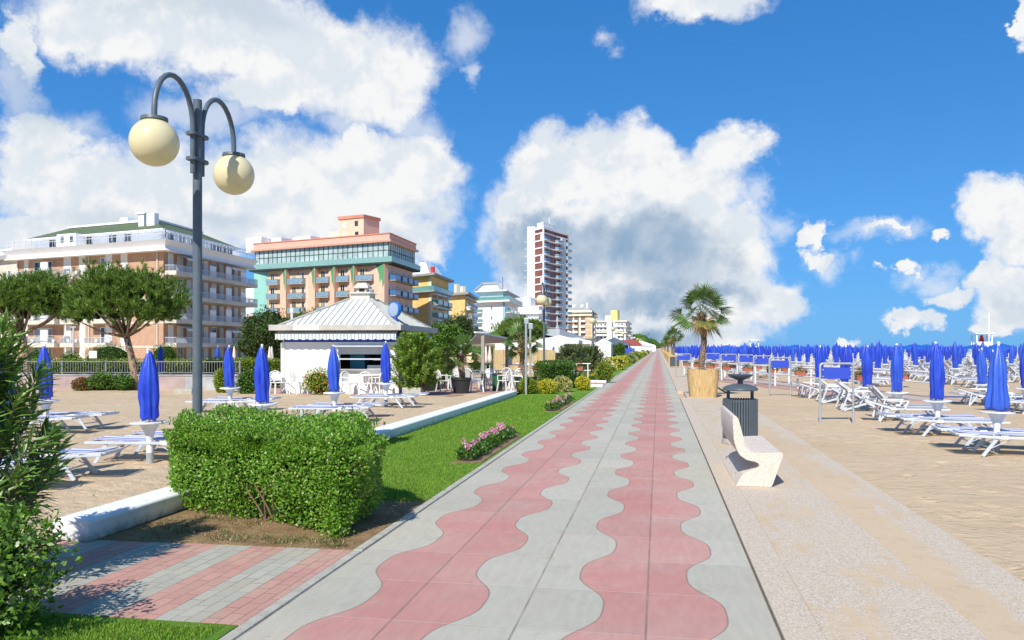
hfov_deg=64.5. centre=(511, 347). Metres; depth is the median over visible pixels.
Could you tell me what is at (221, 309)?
window
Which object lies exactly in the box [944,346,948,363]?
closed umbrella
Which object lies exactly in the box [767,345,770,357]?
closed umbrella
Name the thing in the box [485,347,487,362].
cream parasol
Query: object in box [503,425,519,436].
geranium
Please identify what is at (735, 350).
closed umbrella
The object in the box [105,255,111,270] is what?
window
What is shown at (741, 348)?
closed umbrella
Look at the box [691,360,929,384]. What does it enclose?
tube railing
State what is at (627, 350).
blue awning
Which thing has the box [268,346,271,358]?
cream parasol
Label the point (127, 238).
window
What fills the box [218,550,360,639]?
edging
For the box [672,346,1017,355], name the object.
distant umbrellas
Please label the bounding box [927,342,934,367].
closed umbrella
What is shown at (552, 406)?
geranium
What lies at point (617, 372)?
lawn
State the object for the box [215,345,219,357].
closed umbrella
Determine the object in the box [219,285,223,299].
window
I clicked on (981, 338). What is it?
lifeguard tower
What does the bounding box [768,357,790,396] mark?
hoop sign
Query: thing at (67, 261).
window
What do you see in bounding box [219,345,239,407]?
closed umbrella
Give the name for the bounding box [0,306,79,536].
oleander bush
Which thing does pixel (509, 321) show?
pine tree
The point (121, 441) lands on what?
sun lounger
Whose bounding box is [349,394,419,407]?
sun lounger
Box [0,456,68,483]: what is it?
sun lounger
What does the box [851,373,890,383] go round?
sun lounger
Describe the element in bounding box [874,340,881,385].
closed umbrella
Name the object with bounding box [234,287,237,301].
window
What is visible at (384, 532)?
edging
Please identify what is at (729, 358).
hoop sign
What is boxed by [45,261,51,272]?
window
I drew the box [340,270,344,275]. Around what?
window
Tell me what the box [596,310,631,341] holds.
hotel
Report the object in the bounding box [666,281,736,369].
palm tree
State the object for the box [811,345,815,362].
closed umbrella
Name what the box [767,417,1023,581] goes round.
beach sand
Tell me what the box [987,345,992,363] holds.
closed umbrella
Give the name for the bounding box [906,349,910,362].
closed umbrella
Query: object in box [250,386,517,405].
sand
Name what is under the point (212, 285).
window
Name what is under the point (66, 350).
window
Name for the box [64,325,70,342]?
window
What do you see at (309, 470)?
clipped hedge
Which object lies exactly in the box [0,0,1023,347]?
sky
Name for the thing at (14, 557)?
laurel shrub
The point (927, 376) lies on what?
sun lounger
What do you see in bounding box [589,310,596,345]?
street lamp
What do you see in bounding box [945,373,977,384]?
sun lounger
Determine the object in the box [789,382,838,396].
sun lounger
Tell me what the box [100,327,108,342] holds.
window
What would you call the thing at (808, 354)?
closed umbrella
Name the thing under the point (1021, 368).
closed umbrella
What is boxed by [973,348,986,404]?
closed umbrella
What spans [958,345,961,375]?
closed umbrella
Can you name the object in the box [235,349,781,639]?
promenade
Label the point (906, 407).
sun lounger
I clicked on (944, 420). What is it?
sun lounger
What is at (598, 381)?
kerb block
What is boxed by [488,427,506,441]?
geranium
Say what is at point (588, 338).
hotel
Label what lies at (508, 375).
plastic chair
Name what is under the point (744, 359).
hoop sign
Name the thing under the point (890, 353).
closed umbrella
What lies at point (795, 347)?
open parasol
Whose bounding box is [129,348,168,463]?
closed umbrella
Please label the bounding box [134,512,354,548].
weeds
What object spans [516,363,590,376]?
tube railing
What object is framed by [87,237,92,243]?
window
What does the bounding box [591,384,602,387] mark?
kerb block
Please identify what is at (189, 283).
window
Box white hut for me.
[594,339,612,356]
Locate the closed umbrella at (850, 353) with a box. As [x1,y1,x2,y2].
[848,344,852,379]
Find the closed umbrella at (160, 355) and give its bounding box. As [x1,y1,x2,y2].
[157,345,163,373]
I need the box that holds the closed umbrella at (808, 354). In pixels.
[803,343,810,372]
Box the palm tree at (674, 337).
[664,325,684,354]
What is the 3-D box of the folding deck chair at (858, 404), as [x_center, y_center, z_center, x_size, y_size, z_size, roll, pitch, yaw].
[9.864,1.387,23.047,1.093,0.814,0.628,0,0,18]
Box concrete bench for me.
[721,405,782,486]
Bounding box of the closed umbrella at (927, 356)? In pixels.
[925,345,929,370]
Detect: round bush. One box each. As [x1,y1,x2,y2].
[15,348,55,369]
[58,351,85,360]
[80,343,135,360]
[151,343,180,360]
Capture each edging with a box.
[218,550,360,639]
[354,354,648,551]
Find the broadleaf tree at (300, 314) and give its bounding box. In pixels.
[283,304,318,321]
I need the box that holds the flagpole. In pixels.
[988,313,989,345]
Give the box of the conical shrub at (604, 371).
[594,361,613,382]
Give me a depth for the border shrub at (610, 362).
61.23 m
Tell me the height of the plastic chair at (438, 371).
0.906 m
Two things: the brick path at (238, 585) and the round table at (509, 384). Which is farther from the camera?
the round table at (509, 384)
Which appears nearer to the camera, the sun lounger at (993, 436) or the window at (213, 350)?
the sun lounger at (993, 436)
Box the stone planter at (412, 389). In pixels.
[402,387,423,395]
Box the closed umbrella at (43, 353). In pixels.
[36,344,59,415]
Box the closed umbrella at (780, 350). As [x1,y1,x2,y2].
[779,344,781,360]
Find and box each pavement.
[659,349,688,393]
[683,391,989,639]
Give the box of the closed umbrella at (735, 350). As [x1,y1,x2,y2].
[733,345,737,361]
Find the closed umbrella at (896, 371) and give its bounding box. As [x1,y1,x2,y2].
[885,343,908,419]
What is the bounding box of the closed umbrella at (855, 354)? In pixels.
[853,346,856,365]
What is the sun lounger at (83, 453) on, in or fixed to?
on the sand at (125, 473)
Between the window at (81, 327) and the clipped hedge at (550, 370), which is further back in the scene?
the window at (81, 327)
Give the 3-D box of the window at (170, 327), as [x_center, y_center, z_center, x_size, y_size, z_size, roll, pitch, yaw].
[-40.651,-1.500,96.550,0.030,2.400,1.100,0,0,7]
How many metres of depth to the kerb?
6.87 m
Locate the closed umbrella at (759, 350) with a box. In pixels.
[757,345,762,377]
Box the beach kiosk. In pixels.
[269,283,437,393]
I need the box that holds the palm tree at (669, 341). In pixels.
[663,329,680,353]
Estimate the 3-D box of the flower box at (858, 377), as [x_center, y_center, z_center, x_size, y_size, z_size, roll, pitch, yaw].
[12.778,0.954,29.535,0.575,0.491,0.333,0,0,-5]
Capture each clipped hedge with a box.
[161,400,389,538]
[468,345,494,374]
[532,359,578,386]
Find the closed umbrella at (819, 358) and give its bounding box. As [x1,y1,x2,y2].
[811,346,827,397]
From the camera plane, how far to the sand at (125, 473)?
12.04 m
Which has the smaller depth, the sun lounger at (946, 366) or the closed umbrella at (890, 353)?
the sun lounger at (946, 366)
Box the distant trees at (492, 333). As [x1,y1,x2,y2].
[246,316,541,358]
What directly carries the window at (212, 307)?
in the hotel at (153, 239)
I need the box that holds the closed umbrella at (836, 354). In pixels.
[831,342,839,365]
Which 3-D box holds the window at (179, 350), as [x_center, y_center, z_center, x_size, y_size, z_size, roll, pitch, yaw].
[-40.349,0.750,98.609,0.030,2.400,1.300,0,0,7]
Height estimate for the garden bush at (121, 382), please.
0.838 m
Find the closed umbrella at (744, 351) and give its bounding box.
[742,343,746,366]
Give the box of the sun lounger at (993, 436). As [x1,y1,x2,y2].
[947,429,1023,456]
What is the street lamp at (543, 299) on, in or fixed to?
on the kiosk paving
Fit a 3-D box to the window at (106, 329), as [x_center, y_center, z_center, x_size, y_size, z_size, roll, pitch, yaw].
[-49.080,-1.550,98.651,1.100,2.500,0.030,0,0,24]
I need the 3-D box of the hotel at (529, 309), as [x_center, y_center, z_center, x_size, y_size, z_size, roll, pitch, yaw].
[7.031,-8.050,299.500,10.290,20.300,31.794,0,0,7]
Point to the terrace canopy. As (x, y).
(482, 338)
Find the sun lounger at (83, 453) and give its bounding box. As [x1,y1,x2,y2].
[5,446,123,480]
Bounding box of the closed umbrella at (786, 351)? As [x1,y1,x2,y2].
[785,345,787,360]
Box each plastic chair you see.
[269,370,287,393]
[289,371,308,393]
[340,371,359,394]
[357,371,372,394]
[368,374,382,392]
[435,369,451,391]
[444,369,458,388]
[451,367,465,385]
[465,368,479,387]
[470,370,483,391]
[485,368,495,389]
[496,369,514,390]
[501,367,515,387]
[510,370,522,390]
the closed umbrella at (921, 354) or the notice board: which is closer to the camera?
the closed umbrella at (921, 354)
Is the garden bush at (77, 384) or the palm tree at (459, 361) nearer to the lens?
the palm tree at (459, 361)
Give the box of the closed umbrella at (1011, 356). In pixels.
[1009,345,1015,366]
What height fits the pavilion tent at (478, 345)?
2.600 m
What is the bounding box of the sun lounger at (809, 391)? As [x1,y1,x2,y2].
[796,383,854,398]
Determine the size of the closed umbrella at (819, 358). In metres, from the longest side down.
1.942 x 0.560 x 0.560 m
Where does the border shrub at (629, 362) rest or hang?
on the lawn at (617, 372)
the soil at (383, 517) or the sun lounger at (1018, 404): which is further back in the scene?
the sun lounger at (1018, 404)
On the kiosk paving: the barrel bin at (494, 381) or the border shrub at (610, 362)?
the barrel bin at (494, 381)
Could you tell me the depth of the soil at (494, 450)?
13.67 m
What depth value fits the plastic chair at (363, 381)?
29.76 m
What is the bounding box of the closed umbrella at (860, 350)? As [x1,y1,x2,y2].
[858,346,861,360]
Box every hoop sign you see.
[676,354,690,376]
[706,353,719,374]
[720,354,736,377]
[738,355,753,373]
[753,355,771,385]
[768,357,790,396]
[819,362,853,422]
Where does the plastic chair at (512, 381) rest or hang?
on the sand at (419, 400)
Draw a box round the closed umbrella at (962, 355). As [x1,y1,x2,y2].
[961,345,963,365]
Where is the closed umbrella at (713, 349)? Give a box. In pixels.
[712,345,715,360]
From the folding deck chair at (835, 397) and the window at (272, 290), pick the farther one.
the window at (272, 290)
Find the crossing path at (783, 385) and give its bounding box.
[718,375,975,402]
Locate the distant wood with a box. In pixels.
[633,333,660,348]
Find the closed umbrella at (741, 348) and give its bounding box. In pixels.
[739,345,742,372]
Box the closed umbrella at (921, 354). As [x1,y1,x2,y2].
[920,349,923,363]
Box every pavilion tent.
[460,340,513,368]
[536,335,582,358]
[574,338,591,353]
[608,337,629,355]
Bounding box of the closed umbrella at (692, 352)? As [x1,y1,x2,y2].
[691,345,693,359]
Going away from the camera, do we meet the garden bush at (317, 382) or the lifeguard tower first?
the garden bush at (317, 382)
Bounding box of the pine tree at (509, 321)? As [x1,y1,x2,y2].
[491,314,549,338]
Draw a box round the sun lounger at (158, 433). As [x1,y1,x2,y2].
[124,430,163,454]
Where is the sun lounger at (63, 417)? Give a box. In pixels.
[20,414,88,431]
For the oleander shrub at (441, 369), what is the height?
1.847 m
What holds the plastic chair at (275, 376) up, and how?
on the sand at (125, 403)
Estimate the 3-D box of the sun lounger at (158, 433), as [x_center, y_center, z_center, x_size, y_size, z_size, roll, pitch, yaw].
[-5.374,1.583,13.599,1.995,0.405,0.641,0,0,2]
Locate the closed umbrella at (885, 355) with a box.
[881,344,889,375]
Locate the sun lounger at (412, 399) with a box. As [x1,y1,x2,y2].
[365,392,428,405]
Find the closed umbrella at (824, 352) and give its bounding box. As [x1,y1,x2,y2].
[822,344,825,365]
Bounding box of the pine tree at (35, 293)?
[0,266,77,373]
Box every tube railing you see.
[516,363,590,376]
[682,360,885,395]
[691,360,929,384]
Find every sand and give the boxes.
[2,403,450,547]
[14,386,309,432]
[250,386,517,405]
[690,365,1023,420]
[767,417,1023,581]
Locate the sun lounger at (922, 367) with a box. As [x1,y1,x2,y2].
[918,365,954,380]
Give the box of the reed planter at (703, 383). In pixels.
[687,369,718,396]
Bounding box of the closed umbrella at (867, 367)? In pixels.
[857,345,877,410]
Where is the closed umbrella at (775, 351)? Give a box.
[773,345,776,360]
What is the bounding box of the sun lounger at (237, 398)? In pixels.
[208,396,280,409]
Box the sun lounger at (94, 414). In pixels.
[28,411,119,430]
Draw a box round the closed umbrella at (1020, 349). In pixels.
[1019,344,1021,362]
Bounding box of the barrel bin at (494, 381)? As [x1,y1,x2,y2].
[492,373,502,390]
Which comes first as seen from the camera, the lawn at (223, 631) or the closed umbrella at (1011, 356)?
the lawn at (223, 631)
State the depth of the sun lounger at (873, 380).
37.26 m
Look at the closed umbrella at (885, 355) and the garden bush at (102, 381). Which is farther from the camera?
the closed umbrella at (885, 355)
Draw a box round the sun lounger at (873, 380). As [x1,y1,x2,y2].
[872,379,910,381]
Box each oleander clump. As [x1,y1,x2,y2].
[555,343,592,375]
[582,345,604,373]
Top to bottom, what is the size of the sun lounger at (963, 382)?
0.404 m
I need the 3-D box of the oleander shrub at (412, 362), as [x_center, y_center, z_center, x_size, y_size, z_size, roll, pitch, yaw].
[-3.579,0.544,29.961,2.189,2.409,1.786,0,0,10]
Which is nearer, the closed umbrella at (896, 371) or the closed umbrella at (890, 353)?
the closed umbrella at (896, 371)
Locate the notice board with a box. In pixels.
[669,355,679,367]
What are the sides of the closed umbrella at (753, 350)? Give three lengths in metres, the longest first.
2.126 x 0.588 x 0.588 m
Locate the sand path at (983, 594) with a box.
[715,393,1023,639]
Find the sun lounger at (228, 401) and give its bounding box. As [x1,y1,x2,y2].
[185,398,256,411]
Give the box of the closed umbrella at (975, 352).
[971,344,978,376]
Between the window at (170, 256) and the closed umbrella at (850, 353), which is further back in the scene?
the window at (170, 256)
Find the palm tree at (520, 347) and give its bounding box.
[501,321,544,376]
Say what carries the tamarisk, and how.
on the ground at (719, 390)
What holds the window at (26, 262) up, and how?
in the hotel at (153, 239)
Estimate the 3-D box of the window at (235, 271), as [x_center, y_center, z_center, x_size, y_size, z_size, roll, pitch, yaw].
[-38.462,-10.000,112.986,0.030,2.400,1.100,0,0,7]
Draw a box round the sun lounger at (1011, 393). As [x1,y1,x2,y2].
[978,391,1023,411]
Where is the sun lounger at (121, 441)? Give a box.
[84,436,167,462]
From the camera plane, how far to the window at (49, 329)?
102.95 m
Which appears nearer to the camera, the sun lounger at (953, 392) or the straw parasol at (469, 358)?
the sun lounger at (953, 392)
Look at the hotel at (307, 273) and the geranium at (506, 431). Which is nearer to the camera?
the geranium at (506, 431)
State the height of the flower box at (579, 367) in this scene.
0.491 m
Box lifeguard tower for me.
[968,333,994,361]
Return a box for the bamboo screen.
[494,349,554,376]
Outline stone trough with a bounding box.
[173,389,191,393]
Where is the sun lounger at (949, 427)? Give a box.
[931,424,1023,449]
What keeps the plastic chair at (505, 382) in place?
on the kiosk paving
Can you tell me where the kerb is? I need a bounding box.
[680,398,826,639]
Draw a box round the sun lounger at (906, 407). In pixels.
[861,397,950,421]
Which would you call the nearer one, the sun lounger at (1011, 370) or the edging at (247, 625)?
the edging at (247, 625)
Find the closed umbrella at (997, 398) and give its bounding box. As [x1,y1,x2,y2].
[979,341,1015,451]
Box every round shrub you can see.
[517,377,537,393]
[536,378,556,393]
[553,375,572,391]
[574,375,590,389]
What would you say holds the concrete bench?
on the pavement at (852, 578)
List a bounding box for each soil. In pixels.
[98,499,427,549]
[448,434,522,464]
[545,400,575,411]
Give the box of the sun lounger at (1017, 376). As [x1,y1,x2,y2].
[1007,375,1020,382]
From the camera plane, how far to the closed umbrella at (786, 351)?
65.44 m
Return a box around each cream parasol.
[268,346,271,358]
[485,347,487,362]
[488,346,491,369]
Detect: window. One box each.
[24,260,28,272]
[25,326,28,341]
[34,261,44,270]
[34,328,44,342]
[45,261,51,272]
[45,328,51,341]
[49,240,55,246]
[64,257,70,273]
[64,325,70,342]
[64,348,70,354]
[79,256,84,276]
[79,325,84,342]
[79,343,84,360]
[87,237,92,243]
[100,257,108,264]
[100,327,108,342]
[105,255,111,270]
[105,325,111,342]
[109,235,116,242]
[121,254,126,268]
[124,234,131,241]
[168,233,173,239]
[168,253,172,269]
[168,325,172,342]
[177,255,182,270]
[177,279,182,292]
[177,325,182,342]
[177,348,182,358]
[187,260,191,272]
[187,280,191,295]
[187,305,191,319]
[187,331,191,342]
[187,348,191,360]
[204,261,207,275]
[204,282,207,297]
[204,305,207,320]
[204,327,207,342]
[204,348,207,358]
[211,284,216,293]
[211,305,216,315]
[211,327,216,337]
[211,348,216,360]
[219,264,223,278]
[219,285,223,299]
[219,306,223,321]
[219,328,223,342]
[219,348,223,357]
[234,270,237,280]
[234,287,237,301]
[234,308,237,322]
[270,288,274,298]
[334,345,387,370]
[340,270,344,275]
[340,285,344,290]
[360,268,364,274]
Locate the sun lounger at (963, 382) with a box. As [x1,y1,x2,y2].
[952,378,969,386]
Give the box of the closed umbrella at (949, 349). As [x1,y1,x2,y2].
[948,346,950,360]
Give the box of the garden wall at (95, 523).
[53,390,516,541]
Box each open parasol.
[784,344,805,363]
[903,344,925,348]
[962,345,985,348]
[985,343,1017,349]
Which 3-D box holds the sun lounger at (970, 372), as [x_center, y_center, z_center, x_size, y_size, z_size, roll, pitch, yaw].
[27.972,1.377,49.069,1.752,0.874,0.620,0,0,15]
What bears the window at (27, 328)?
in the hotel at (153, 239)
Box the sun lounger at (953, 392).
[949,391,979,403]
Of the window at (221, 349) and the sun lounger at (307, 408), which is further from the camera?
the window at (221, 349)
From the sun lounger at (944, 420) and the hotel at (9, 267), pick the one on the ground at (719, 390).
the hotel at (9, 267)
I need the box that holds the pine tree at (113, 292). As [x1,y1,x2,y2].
[57,258,192,389]
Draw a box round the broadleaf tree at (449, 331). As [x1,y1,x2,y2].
[428,320,464,363]
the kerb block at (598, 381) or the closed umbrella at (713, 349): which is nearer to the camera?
the kerb block at (598, 381)
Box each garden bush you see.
[70,376,92,390]
[83,371,117,390]
[111,372,135,390]
[212,367,226,392]
[234,369,255,393]
[300,366,328,394]
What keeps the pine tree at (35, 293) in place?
on the sand at (125, 403)
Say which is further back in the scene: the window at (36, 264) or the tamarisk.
the window at (36, 264)
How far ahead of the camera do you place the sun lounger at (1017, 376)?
42.06 m
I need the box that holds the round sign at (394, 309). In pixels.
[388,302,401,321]
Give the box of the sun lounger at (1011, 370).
[1007,366,1018,381]
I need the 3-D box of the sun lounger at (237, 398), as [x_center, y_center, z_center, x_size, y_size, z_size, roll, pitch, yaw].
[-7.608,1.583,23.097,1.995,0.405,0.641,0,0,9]
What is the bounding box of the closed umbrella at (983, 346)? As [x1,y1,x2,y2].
[975,341,987,383]
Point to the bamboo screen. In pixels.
(499, 358)
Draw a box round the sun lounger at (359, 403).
[307,402,389,417]
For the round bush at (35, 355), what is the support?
on the ground at (719, 390)
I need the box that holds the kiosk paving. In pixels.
[254,382,520,396]
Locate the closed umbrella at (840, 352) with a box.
[839,346,842,359]
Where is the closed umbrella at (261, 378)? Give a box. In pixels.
[248,344,276,410]
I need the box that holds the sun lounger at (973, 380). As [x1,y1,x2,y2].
[962,379,1012,387]
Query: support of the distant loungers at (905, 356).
on the ground at (719, 390)
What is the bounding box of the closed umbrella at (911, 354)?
[910,344,914,365]
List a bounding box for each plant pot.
[451,377,471,393]
[514,377,536,391]
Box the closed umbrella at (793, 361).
[789,345,796,370]
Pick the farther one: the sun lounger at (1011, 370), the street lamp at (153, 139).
the sun lounger at (1011, 370)
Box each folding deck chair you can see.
[814,377,846,400]
[817,378,851,403]
[834,381,876,407]
[838,382,879,410]
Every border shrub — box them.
[592,357,617,370]
[608,356,628,369]
[618,356,633,365]
[621,354,636,362]
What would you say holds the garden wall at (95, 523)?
on the lawn at (575, 392)
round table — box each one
[360,375,379,393]
[474,373,491,390]
[502,372,520,389]
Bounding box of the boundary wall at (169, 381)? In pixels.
[15,374,239,389]
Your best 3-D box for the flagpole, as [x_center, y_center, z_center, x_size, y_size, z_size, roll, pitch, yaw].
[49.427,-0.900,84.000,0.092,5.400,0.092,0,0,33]
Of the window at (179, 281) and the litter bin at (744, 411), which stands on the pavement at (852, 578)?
the litter bin at (744, 411)
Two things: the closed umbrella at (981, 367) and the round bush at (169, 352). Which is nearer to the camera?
the closed umbrella at (981, 367)
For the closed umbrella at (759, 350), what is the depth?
47.67 m
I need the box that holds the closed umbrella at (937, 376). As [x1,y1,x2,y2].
[922,341,951,433]
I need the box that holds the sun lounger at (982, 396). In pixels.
[954,387,1022,406]
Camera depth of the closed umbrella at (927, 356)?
57.75 m
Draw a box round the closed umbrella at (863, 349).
[861,344,865,369]
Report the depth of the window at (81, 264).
100.56 m
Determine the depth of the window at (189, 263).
100.74 m
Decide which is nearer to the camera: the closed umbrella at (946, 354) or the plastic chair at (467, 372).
the plastic chair at (467, 372)
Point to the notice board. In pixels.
(672, 361)
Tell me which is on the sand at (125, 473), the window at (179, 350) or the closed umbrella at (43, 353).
the closed umbrella at (43, 353)
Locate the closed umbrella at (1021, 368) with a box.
[1014,349,1023,410]
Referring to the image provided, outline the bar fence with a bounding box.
[18,360,240,373]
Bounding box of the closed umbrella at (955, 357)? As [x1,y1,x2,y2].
[949,341,961,383]
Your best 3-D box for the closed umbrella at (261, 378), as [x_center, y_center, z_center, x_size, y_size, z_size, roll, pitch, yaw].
[-4.974,0.876,16.173,0.560,1.908,0.560,0,2,1]
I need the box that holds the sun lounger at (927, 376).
[914,374,953,381]
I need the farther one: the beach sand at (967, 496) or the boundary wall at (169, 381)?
the boundary wall at (169, 381)
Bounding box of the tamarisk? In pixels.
[512,332,535,342]
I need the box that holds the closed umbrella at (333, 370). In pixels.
[323,345,345,412]
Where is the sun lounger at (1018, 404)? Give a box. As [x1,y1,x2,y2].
[1010,400,1023,413]
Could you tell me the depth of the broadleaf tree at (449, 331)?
91.36 m
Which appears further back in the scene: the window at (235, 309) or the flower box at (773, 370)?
the window at (235, 309)
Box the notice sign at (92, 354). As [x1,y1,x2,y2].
[89,351,96,357]
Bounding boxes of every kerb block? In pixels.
[590,380,606,382]
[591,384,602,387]
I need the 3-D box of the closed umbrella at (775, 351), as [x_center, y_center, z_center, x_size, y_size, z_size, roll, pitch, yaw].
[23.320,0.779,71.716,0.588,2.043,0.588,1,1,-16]
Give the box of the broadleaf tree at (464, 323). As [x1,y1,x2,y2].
[440,309,481,351]
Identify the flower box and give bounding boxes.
[575,361,583,369]
[682,360,690,365]
[705,361,714,368]
[721,362,731,369]
[742,363,752,371]
[766,366,778,372]
[794,364,807,374]
[854,370,862,380]
[903,368,910,379]
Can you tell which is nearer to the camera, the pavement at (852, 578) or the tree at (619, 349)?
the pavement at (852, 578)
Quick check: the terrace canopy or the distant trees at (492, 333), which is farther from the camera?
the distant trees at (492, 333)
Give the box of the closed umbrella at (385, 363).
[377,341,394,406]
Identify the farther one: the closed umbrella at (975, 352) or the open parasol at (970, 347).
the open parasol at (970, 347)
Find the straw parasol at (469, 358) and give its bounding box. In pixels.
[464,352,480,379]
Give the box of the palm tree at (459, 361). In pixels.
[439,333,482,377]
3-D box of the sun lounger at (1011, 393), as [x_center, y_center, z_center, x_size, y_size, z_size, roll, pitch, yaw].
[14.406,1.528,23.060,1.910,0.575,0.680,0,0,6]
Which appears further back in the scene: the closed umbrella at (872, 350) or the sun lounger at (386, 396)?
the closed umbrella at (872, 350)
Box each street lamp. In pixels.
[128,72,254,417]
[536,282,551,359]
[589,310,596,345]
[610,322,614,355]
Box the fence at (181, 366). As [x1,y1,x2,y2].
[30,357,280,373]
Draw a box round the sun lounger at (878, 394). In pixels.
[866,384,945,416]
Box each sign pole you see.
[524,318,528,393]
[528,324,532,377]
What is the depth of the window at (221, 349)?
108.87 m
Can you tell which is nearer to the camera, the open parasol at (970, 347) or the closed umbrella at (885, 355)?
the closed umbrella at (885, 355)
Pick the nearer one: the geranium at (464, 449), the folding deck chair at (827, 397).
the geranium at (464, 449)
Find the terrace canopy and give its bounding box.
[470,331,513,390]
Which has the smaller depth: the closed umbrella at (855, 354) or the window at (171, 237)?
the closed umbrella at (855, 354)
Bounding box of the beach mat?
[944,396,1021,397]
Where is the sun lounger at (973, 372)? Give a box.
[962,369,975,376]
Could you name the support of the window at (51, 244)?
in the hotel at (153, 239)
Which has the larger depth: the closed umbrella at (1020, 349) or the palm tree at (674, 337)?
the palm tree at (674, 337)
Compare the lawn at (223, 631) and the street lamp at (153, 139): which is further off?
the street lamp at (153, 139)
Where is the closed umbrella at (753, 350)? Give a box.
[751,343,755,362]
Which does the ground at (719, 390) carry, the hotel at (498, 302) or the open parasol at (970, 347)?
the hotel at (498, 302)
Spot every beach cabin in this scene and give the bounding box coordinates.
[622,340,641,350]
[639,341,647,350]
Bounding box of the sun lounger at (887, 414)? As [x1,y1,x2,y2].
[877,412,983,432]
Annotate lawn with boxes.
[0,612,237,639]
[374,387,597,499]
[577,355,646,377]
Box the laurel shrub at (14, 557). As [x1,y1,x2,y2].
[0,500,83,639]
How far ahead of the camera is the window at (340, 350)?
31.12 m
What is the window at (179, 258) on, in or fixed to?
in the hotel at (153, 239)
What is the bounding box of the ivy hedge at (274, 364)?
[205,356,280,386]
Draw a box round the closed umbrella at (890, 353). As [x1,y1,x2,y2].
[888,346,891,362]
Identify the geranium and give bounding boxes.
[454,444,478,459]
[460,441,481,456]
[461,438,490,453]
[466,440,488,453]
[474,432,490,447]
[475,438,492,448]
[480,431,500,446]
[486,429,499,445]
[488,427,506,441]
[490,425,510,437]
[490,427,507,439]
[490,430,502,442]
[498,422,513,438]
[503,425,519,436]
[544,401,556,409]
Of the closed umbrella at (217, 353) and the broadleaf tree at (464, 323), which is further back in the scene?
the broadleaf tree at (464, 323)
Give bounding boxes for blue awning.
[624,348,634,353]
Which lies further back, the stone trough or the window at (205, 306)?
the window at (205, 306)
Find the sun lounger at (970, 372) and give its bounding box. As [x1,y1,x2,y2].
[958,363,988,376]
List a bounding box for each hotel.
[0,248,16,345]
[1,212,258,360]
[246,214,420,317]
[246,288,253,317]
[413,262,453,326]
[449,284,478,330]
[473,277,522,333]
[518,297,546,337]
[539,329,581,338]
[567,303,597,346]
[570,337,597,340]
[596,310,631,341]
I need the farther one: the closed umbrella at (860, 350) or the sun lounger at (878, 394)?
the closed umbrella at (860, 350)
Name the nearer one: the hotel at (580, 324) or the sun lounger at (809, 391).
the sun lounger at (809, 391)
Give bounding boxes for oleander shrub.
[390,330,442,392]
[431,346,452,388]
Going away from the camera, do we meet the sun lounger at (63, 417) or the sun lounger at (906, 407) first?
the sun lounger at (63, 417)
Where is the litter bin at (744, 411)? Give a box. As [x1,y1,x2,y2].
[722,374,757,444]
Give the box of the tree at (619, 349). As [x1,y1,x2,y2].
[613,341,626,355]
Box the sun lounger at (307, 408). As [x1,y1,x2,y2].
[288,404,374,418]
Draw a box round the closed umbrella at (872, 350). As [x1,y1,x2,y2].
[870,343,874,366]
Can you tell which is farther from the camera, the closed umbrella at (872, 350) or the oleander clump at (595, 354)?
the closed umbrella at (872, 350)
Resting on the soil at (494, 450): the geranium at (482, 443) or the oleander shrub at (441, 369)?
the geranium at (482, 443)
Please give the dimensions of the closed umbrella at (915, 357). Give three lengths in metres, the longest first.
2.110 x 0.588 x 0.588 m
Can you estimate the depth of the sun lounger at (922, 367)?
43.76 m
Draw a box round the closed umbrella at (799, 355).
[797,344,801,366]
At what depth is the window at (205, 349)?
104.65 m
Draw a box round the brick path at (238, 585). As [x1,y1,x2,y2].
[5,540,352,625]
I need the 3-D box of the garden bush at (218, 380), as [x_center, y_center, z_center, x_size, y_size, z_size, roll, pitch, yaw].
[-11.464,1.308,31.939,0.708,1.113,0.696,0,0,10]
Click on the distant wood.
(652, 341)
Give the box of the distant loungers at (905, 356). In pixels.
[675,352,1018,361]
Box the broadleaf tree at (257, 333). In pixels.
[230,304,287,359]
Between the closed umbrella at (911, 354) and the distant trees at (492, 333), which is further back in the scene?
the distant trees at (492, 333)
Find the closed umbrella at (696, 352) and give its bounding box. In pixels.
[694,344,697,359]
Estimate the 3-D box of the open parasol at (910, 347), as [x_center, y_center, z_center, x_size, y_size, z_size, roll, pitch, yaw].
[30.739,0.725,62.000,2.100,2.150,2.100,0,0,10]
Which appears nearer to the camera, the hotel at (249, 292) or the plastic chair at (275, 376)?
the plastic chair at (275, 376)
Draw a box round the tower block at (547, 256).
[524,217,571,330]
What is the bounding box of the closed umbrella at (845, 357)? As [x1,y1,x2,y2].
[840,346,851,402]
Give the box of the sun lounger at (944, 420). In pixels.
[896,415,1010,436]
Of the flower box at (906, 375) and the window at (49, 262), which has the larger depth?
the window at (49, 262)
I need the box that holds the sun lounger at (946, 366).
[944,362,971,375]
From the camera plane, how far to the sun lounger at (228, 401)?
21.86 m
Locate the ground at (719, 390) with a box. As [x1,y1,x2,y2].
[16,348,1017,539]
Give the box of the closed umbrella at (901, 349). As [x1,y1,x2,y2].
[899,343,903,366]
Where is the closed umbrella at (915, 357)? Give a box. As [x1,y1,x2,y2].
[912,342,918,378]

